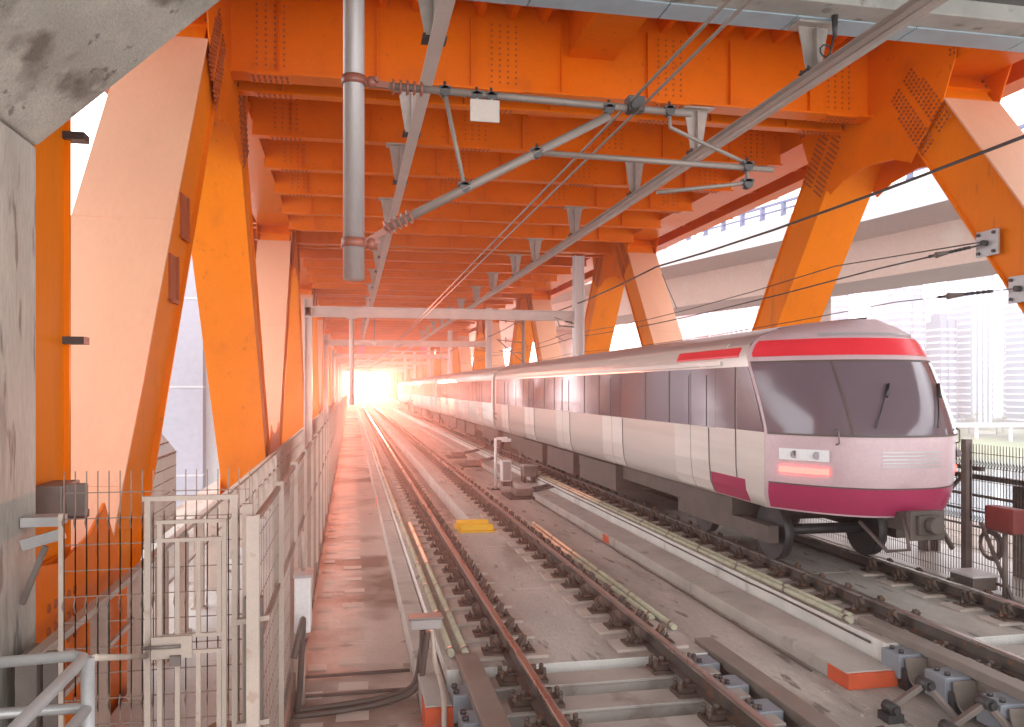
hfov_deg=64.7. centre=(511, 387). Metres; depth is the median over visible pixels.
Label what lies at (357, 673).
cable
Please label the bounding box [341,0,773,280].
catenary cantilever
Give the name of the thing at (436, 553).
rail fastener
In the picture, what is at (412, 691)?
cable
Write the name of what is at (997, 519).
door
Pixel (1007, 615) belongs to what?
rail fastener
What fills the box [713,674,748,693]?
support block
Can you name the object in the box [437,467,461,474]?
rail fastener
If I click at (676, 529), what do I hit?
rail fastener
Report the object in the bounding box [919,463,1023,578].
side handrail
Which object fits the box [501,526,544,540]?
rail fastener
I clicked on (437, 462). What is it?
rail fastener
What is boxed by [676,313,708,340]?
apartment tower
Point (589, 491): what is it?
rail fastener
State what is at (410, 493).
rail fastener
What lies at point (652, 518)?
rail fastener
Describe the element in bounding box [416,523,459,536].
rail fastener
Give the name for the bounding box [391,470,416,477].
rail fastener
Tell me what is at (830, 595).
rail fastener
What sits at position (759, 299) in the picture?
overhead wire
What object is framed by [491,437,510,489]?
signal post
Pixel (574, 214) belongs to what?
hanger bracket
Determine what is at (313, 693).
cast in plate
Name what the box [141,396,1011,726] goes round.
bridge deck
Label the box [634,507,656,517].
rail fastener
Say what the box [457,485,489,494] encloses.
rail fastener
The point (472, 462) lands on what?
point machine
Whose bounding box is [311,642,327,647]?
cast in plate
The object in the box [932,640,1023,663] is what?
steel sleeper
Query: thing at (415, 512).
rail fastener
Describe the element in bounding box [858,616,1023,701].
steel cover beam
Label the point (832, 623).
cable
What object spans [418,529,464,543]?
rail fastener
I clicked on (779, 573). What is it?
rail fastener
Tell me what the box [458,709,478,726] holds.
support block
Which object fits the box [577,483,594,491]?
rail fastener
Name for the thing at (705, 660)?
support block
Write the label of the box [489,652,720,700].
steel sleeper
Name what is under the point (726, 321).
apartment tower
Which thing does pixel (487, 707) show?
steel cover beam
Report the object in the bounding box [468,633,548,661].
rail fastener
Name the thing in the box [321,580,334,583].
cast in plate
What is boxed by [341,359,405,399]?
portal frame
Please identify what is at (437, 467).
rail fastener
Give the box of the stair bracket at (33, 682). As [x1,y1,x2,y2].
[15,513,67,726]
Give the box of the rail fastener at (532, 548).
[515,538,560,553]
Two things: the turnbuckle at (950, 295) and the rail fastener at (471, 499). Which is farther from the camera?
the rail fastener at (471, 499)
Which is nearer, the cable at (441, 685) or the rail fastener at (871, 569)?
the cable at (441, 685)
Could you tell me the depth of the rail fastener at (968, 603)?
9.96 m
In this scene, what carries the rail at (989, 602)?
on the track plinth at (836, 570)
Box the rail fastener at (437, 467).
[432,462,455,468]
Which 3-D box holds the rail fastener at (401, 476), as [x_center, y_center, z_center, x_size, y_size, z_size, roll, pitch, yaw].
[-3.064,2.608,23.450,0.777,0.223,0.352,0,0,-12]
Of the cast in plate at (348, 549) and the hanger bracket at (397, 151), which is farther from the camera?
the hanger bracket at (397, 151)
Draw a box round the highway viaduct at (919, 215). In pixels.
[469,124,1023,357]
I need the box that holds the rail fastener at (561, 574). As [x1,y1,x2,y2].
[541,562,597,581]
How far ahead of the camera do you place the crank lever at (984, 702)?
6.94 m
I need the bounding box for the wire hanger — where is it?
[819,14,837,58]
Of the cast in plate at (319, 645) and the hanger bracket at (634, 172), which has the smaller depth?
the cast in plate at (319, 645)
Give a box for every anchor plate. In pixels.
[976,228,999,257]
[1008,275,1023,303]
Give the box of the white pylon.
[159,254,219,506]
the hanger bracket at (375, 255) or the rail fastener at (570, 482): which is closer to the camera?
the rail fastener at (570, 482)
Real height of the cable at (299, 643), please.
0.949 m
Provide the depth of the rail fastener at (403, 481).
22.18 m
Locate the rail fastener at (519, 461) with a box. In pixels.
[513,458,529,463]
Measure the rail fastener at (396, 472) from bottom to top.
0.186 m
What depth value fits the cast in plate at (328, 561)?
14.22 m
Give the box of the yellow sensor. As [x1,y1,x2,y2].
[454,519,495,532]
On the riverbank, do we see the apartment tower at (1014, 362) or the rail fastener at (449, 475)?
the apartment tower at (1014, 362)
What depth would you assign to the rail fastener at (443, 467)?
26.07 m
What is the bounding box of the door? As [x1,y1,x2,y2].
[986,507,1010,531]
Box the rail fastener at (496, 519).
[488,510,524,522]
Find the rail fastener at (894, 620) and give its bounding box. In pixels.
[885,609,921,632]
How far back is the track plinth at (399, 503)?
23.46 m
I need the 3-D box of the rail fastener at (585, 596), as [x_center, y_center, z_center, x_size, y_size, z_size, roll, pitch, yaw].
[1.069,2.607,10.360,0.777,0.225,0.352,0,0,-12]
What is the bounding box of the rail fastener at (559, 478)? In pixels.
[554,473,569,480]
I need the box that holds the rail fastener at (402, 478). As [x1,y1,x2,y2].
[394,476,421,484]
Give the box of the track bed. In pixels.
[354,396,401,410]
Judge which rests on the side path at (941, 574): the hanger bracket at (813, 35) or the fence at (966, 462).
the fence at (966, 462)
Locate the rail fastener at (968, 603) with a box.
[940,589,992,611]
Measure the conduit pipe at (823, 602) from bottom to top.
0.074 m
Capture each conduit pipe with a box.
[371,442,454,657]
[408,522,468,652]
[519,465,853,623]
[531,525,654,619]
[532,521,676,629]
[537,471,852,616]
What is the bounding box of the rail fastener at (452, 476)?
[444,473,470,480]
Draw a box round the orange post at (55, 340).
[33,119,88,702]
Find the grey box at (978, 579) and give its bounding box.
[947,567,1001,590]
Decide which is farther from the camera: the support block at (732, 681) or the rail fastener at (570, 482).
the rail fastener at (570, 482)
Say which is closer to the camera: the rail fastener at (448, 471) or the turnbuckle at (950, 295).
the turnbuckle at (950, 295)
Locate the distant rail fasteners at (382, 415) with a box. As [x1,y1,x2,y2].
[362,408,423,419]
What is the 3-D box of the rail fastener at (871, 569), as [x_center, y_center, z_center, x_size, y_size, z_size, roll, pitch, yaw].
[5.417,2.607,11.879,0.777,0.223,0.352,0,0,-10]
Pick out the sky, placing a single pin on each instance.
(87, 120)
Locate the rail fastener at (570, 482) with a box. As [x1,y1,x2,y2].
[566,478,581,485]
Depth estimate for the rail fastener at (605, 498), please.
19.39 m
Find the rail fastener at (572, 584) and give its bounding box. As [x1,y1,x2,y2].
[550,571,603,591]
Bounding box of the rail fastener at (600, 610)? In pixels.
[576,595,636,618]
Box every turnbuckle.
[928,246,970,257]
[937,290,992,298]
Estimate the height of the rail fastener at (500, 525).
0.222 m
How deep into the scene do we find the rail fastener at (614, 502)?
18.79 m
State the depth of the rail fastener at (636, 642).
8.47 m
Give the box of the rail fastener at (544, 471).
[540,467,554,474]
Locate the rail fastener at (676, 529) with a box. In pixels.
[666,520,692,533]
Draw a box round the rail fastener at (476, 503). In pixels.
[468,495,501,505]
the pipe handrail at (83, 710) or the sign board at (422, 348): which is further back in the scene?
the sign board at (422, 348)
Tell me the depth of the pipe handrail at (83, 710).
3.63 m
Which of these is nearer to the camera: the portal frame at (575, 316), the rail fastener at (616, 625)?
the rail fastener at (616, 625)
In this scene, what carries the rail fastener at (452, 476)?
on the track plinth at (446, 493)
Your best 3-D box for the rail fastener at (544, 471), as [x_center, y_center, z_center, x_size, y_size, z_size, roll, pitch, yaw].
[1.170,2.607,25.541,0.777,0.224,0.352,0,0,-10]
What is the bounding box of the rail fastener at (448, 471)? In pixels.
[439,469,464,476]
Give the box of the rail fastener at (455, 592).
[442,577,503,598]
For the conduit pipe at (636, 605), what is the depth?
11.19 m
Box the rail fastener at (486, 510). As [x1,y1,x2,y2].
[476,502,510,513]
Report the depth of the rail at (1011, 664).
9.64 m
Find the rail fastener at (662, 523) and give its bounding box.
[655,515,679,527]
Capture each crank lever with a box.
[877,675,957,724]
[938,693,1012,726]
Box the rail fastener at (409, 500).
[401,493,435,503]
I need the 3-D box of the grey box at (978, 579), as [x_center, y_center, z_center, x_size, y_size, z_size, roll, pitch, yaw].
[6.539,2.828,11.267,0.422,0.456,0.791,0,0,-11]
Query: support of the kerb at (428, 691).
on the bridge deck at (691, 618)
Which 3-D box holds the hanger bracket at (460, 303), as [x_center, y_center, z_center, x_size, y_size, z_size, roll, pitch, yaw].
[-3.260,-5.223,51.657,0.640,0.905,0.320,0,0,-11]
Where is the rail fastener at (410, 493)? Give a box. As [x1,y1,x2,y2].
[400,490,432,499]
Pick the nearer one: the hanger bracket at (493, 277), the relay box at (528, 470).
the relay box at (528, 470)
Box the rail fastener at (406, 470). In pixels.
[390,468,414,475]
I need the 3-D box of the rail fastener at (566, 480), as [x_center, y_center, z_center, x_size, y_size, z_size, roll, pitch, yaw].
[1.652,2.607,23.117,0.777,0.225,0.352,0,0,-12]
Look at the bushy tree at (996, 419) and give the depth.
370.71 m
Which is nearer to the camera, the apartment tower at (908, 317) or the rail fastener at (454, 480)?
the rail fastener at (454, 480)
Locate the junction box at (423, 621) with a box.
[408,612,443,670]
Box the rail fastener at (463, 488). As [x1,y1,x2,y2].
[454,483,485,491]
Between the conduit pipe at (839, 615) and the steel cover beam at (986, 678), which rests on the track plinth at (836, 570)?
the conduit pipe at (839, 615)
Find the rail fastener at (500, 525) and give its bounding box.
[493,515,530,528]
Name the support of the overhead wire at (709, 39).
attached to the catenary cantilever
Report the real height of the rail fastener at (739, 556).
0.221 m
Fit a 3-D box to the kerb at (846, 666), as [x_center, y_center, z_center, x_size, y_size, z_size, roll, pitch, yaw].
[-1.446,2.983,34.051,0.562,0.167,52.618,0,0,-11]
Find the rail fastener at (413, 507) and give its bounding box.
[405,500,441,511]
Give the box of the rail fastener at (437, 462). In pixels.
[430,461,452,466]
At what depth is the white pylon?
54.80 m
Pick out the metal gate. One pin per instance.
(176, 647)
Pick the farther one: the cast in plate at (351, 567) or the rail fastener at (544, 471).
the rail fastener at (544, 471)
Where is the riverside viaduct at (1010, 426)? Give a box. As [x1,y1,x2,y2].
[955,423,1023,440]
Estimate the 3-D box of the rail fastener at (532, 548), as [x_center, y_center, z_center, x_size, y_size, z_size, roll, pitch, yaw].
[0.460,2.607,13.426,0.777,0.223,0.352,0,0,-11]
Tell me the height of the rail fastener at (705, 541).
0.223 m
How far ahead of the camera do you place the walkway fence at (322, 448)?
7.16 m
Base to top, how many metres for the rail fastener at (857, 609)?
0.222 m
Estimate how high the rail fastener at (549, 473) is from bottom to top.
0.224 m
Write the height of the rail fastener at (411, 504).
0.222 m
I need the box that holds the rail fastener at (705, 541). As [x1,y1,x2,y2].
[695,532,722,546]
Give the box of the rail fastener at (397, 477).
[391,472,418,479]
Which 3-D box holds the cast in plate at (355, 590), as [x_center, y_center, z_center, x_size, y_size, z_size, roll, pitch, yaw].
[-2.376,3.057,12.199,0.300,0.001,0.220,0,0,-11]
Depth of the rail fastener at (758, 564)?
12.09 m
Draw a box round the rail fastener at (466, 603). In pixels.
[447,588,512,610]
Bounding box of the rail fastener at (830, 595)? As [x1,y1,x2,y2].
[813,582,852,603]
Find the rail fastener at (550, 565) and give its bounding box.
[531,554,583,571]
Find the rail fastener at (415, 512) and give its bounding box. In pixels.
[407,504,444,515]
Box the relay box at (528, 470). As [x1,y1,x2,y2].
[520,464,536,482]
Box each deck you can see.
[105,0,1023,369]
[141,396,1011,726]
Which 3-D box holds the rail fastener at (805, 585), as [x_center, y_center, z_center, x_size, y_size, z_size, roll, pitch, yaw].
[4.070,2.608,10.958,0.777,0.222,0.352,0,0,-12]
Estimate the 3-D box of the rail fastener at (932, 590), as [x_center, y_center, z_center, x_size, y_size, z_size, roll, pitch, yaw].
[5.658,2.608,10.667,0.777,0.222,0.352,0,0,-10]
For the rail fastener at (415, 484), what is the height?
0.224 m
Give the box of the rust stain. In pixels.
[208,720,231,726]
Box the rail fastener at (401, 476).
[393,474,419,482]
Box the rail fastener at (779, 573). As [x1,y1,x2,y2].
[766,563,801,580]
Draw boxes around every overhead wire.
[379,0,730,358]
[380,0,751,359]
[399,243,985,377]
[401,241,983,375]
[419,135,1023,361]
[431,288,1011,375]
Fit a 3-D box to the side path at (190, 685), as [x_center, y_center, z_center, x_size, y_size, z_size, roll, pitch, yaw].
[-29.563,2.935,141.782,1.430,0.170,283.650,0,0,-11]
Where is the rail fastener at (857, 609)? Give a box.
[842,595,885,618]
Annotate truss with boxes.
[36,0,344,725]
[383,40,1023,399]
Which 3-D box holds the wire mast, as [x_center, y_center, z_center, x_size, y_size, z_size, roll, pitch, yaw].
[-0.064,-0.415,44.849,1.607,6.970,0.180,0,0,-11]
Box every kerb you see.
[359,421,453,726]
[419,427,897,689]
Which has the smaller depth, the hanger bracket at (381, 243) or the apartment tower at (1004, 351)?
the hanger bracket at (381, 243)
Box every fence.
[58,468,252,726]
[246,393,347,726]
[798,439,1023,597]
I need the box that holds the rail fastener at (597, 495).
[591,488,609,497]
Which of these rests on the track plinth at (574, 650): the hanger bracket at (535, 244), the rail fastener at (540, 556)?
the rail fastener at (540, 556)
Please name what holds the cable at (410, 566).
attached to the track plinth at (399, 503)
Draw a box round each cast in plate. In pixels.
[300,722,322,726]
[305,691,322,699]
[308,663,326,670]
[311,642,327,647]
[312,623,328,628]
[317,593,331,596]
[317,607,331,610]
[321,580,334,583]
[322,569,334,571]
[323,560,334,562]
[336,710,368,721]
[338,681,368,689]
[339,656,365,663]
[342,577,361,580]
[342,602,363,606]
[343,556,359,558]
[343,566,360,568]
[344,548,359,550]
[344,588,364,592]
[345,540,360,542]
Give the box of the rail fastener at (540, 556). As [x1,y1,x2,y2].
[523,546,571,562]
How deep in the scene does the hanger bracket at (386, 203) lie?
24.26 m
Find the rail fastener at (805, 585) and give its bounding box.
[788,572,825,591]
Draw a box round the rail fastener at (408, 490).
[399,487,430,496]
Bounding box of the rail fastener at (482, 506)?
[472,499,506,509]
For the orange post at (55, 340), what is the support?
on the truss at (176, 174)
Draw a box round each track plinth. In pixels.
[358,408,442,526]
[369,408,524,518]
[393,408,1023,661]
[396,517,707,693]
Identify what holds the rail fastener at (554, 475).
on the track plinth at (836, 570)
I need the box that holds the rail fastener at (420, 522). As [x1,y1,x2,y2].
[411,513,451,525]
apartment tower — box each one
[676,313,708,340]
[709,307,750,336]
[831,295,848,320]
[870,285,922,320]
[881,293,925,353]
[926,313,957,422]
[946,275,993,418]
[952,278,992,422]
[1002,283,1005,420]
[1005,288,1023,422]
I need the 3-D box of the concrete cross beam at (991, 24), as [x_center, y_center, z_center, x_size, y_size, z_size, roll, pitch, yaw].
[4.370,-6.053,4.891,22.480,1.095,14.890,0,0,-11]
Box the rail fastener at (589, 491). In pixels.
[584,485,602,494]
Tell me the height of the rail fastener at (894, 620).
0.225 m
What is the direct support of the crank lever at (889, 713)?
on the bridge deck at (691, 618)
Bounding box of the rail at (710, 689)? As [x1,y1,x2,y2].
[360,395,775,726]
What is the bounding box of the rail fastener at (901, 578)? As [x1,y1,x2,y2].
[876,567,923,586]
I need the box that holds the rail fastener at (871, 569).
[849,558,893,576]
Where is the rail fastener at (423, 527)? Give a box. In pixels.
[414,518,455,531]
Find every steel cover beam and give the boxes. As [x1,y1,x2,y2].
[455,652,511,726]
[694,637,840,726]
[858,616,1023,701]
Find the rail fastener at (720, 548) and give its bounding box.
[709,539,739,553]
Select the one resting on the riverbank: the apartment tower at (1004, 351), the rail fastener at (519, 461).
the apartment tower at (1004, 351)
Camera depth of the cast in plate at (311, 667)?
8.83 m
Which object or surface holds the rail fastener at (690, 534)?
on the track plinth at (836, 570)
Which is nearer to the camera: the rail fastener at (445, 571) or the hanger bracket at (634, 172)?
the rail fastener at (445, 571)
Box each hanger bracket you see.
[364,297,370,306]
[366,283,372,300]
[368,269,378,288]
[371,249,382,272]
[373,232,386,257]
[378,197,393,222]
[386,142,407,184]
[395,91,420,137]
[418,0,446,45]
[419,330,425,338]
[425,326,429,334]
[430,321,436,331]
[456,299,465,308]
[471,286,482,302]
[486,272,499,290]
[508,254,523,275]
[526,238,543,262]
[563,206,585,235]
[625,157,647,195]
[681,105,713,154]
[788,19,831,75]
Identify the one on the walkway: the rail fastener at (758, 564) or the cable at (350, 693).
the cable at (350, 693)
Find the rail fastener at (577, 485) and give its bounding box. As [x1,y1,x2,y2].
[571,480,588,488]
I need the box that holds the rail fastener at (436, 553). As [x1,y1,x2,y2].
[425,542,474,558]
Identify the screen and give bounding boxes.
[143,434,175,549]
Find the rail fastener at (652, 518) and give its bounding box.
[645,511,669,522]
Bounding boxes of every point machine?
[444,446,489,458]
[458,455,502,467]
[501,480,565,499]
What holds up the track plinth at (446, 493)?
on the bridge deck at (691, 618)
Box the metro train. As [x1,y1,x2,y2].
[398,317,961,558]
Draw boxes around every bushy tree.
[961,411,978,432]
[992,415,1002,434]
[999,415,1007,432]
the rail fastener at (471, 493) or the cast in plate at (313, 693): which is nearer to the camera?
the cast in plate at (313, 693)
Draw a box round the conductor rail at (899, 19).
[383,0,947,365]
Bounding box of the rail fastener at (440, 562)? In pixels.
[428,549,480,566]
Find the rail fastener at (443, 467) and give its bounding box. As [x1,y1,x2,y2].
[435,466,460,472]
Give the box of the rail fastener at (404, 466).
[388,465,411,471]
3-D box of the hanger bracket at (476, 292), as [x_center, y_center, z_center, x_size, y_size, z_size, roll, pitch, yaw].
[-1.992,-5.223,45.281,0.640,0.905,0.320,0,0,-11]
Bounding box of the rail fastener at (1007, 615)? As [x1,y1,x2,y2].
[977,603,1023,626]
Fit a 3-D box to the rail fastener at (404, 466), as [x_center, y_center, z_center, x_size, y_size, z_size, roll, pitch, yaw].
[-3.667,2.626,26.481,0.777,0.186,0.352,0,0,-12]
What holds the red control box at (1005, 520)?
on the bridge deck at (691, 618)
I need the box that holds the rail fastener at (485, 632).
[460,616,534,642]
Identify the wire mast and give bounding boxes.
[497,320,524,362]
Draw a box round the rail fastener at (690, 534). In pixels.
[680,526,698,539]
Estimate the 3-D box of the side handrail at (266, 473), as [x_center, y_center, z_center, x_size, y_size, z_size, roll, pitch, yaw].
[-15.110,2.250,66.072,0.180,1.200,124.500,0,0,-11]
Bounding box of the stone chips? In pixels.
[445,498,911,726]
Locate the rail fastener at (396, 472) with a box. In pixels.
[389,467,413,472]
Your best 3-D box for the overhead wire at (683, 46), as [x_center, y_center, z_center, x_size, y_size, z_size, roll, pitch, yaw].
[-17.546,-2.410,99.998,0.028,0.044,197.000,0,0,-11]
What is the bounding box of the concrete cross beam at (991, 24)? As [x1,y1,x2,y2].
[469,0,1023,52]
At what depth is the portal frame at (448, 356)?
78.59 m
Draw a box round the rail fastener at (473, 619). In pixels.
[453,601,523,625]
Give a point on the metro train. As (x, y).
(769, 438)
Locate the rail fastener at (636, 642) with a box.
[607,624,688,652]
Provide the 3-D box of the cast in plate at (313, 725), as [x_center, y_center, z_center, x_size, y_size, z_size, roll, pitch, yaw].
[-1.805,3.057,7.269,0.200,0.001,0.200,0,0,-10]
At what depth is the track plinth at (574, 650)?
9.53 m
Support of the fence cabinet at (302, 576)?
attached to the walkway fence at (322, 448)
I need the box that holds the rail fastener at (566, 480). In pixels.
[560,475,575,482]
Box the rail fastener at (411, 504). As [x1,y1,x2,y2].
[403,496,437,507]
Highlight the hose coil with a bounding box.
[978,529,1001,560]
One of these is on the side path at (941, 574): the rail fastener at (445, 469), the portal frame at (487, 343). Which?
the portal frame at (487, 343)
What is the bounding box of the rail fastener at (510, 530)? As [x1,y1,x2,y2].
[496,521,534,533]
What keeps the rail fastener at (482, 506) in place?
on the track plinth at (446, 493)
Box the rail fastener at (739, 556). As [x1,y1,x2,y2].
[726,546,757,562]
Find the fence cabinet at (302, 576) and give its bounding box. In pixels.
[293,532,313,704]
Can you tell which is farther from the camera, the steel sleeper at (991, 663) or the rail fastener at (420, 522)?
the rail fastener at (420, 522)
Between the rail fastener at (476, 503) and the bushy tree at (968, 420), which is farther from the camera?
the bushy tree at (968, 420)
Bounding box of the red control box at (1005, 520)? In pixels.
[979,505,1023,600]
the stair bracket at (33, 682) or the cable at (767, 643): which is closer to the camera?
the stair bracket at (33, 682)
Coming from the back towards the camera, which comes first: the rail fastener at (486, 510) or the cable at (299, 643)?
the rail fastener at (486, 510)
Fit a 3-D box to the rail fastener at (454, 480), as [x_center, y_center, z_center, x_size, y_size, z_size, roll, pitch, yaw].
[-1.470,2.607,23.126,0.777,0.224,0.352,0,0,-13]
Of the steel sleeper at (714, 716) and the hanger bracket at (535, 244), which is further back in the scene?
the hanger bracket at (535, 244)
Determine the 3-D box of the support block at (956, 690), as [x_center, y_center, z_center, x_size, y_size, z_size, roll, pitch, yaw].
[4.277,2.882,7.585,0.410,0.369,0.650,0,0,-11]
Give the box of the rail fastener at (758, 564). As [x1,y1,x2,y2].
[746,554,769,570]
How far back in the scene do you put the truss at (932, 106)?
18.60 m
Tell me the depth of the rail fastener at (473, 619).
9.39 m
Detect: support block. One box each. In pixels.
[450,683,472,722]
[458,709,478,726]
[691,653,719,671]
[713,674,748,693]
[744,698,782,720]
[881,645,927,690]
[925,666,977,716]
[976,691,1023,726]
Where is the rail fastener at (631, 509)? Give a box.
[624,502,645,513]
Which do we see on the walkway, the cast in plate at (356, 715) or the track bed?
the cast in plate at (356, 715)
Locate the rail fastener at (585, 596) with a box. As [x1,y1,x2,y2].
[562,583,618,604]
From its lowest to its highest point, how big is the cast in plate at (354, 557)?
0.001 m
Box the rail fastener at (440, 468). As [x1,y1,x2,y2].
[433,464,456,470]
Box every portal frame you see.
[304,255,583,458]
[323,308,491,423]
[331,330,451,411]
[336,347,429,405]
[339,352,415,401]
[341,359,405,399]
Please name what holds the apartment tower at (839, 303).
on the riverbank
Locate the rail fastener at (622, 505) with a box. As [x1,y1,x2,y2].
[615,499,635,509]
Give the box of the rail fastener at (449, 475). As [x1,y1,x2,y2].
[442,471,468,478]
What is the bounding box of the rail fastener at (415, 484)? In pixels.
[396,481,425,489]
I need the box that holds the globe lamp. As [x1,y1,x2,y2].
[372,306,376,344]
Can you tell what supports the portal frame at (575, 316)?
on the side path at (941, 574)
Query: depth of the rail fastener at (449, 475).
24.28 m
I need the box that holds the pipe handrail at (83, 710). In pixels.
[0,650,148,726]
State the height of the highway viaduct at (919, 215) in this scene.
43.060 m
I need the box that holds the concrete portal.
[0,0,219,726]
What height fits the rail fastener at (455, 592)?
0.224 m
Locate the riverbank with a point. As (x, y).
(987, 436)
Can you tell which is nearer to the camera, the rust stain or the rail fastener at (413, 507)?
the rust stain
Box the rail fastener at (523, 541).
[508,532,551,546]
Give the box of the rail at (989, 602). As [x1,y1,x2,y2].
[373,395,1023,621]
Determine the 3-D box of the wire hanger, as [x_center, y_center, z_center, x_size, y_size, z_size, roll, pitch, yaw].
[4.716,-5.155,12.053,0.268,0.750,0.131,0,0,11]
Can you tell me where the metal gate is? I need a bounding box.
[141,494,269,726]
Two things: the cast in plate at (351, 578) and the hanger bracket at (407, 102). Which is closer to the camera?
the cast in plate at (351, 578)
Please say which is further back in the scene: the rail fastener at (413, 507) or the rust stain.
the rail fastener at (413, 507)
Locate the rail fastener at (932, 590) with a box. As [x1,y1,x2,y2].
[906,577,954,598]
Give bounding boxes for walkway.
[291,403,422,726]
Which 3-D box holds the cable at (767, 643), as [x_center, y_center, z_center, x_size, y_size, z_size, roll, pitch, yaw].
[-1.827,3.046,34.099,0.049,0.030,51.800,0,0,-11]
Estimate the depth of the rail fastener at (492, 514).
17.01 m
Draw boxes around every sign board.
[357,346,364,352]
[419,347,426,353]
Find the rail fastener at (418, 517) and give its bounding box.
[409,508,447,520]
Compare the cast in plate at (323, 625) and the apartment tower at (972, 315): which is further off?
the apartment tower at (972, 315)
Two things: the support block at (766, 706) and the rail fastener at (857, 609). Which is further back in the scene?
the rail fastener at (857, 609)
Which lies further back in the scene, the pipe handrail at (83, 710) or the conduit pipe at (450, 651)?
the conduit pipe at (450, 651)
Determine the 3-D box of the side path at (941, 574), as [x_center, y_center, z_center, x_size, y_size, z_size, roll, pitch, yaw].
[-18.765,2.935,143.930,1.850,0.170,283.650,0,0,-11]
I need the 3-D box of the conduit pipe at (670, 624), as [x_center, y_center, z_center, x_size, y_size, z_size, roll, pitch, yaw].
[1.121,2.675,12.509,0.082,0.078,7.100,0,0,-11]
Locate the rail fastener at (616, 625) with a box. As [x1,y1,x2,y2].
[590,609,665,634]
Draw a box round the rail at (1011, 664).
[369,395,1023,680]
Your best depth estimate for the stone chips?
9.47 m
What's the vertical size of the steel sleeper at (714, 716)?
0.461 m
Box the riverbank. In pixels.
[956,427,1023,458]
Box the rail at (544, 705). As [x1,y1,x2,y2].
[356,396,570,726]
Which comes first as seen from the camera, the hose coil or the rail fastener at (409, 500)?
the hose coil
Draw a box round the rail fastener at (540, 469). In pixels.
[537,465,549,471]
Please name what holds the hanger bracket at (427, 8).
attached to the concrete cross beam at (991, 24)
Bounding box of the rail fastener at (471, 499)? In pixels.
[464,492,497,501]
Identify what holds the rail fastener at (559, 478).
on the track plinth at (836, 570)
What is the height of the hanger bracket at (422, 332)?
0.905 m
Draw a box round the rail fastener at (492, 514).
[480,506,518,517]
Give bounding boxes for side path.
[110,396,348,726]
[378,396,1023,603]
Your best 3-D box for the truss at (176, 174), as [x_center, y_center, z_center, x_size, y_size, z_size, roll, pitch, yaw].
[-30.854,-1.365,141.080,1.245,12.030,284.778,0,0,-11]
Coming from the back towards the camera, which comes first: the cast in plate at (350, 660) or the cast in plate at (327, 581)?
the cast in plate at (327, 581)
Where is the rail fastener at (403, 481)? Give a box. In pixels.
[395,479,423,487]
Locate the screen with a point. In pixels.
(166, 462)
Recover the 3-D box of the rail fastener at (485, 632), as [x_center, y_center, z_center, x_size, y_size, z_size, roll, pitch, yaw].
[-0.162,2.608,8.859,0.777,0.222,0.352,0,0,-11]
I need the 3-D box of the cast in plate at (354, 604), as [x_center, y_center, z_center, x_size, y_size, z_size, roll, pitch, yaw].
[-2.242,3.057,11.399,0.300,0.001,0.220,0,0,-13]
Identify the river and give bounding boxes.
[944,458,1023,522]
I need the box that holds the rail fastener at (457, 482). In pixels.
[449,478,477,485]
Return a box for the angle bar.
[358,0,454,359]
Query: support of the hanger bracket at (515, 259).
hanging from the deck at (285, 68)
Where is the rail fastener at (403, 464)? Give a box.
[387,463,410,469]
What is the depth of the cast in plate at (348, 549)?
15.28 m
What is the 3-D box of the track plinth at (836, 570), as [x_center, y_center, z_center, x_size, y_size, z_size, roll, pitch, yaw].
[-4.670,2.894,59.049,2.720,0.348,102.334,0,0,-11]
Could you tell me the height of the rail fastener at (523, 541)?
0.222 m
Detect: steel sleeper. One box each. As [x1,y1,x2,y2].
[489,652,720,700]
[500,674,750,726]
[524,698,785,726]
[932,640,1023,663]
[976,659,1023,681]
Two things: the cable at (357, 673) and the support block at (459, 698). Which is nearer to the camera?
the support block at (459, 698)
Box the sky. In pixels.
[71,89,1023,418]
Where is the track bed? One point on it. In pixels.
(365, 404)
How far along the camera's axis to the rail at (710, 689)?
8.09 m
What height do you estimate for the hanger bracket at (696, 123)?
0.905 m
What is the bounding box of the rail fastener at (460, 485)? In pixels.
[452,480,481,488]
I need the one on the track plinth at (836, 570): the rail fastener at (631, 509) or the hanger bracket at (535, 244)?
the rail fastener at (631, 509)
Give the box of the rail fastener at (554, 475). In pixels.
[549,471,564,478]
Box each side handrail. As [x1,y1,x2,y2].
[28,398,338,726]
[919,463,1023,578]
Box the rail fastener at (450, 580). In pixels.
[437,567,494,585]
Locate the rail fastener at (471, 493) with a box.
[460,488,485,497]
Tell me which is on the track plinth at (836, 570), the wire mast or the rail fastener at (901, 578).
the rail fastener at (901, 578)
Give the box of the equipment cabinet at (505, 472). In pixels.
[500,460,510,485]
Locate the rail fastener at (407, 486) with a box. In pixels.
[397,484,427,493]
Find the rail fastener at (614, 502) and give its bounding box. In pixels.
[606,495,626,505]
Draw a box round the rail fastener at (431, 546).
[422,535,468,550]
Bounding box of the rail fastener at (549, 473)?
[545,469,559,475]
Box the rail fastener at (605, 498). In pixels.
[599,492,618,501]
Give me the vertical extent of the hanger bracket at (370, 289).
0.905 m
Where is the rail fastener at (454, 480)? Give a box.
[446,475,474,483]
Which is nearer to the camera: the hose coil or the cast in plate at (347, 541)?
the hose coil
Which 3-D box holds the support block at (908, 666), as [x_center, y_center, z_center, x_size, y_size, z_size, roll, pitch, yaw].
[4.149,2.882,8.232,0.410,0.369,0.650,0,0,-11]
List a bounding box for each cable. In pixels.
[290,616,305,711]
[294,630,429,718]
[295,630,424,713]
[305,668,409,678]
[305,687,404,697]
[365,431,444,670]
[419,429,812,671]
[428,425,870,642]
[430,631,446,726]
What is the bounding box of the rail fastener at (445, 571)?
[432,558,487,576]

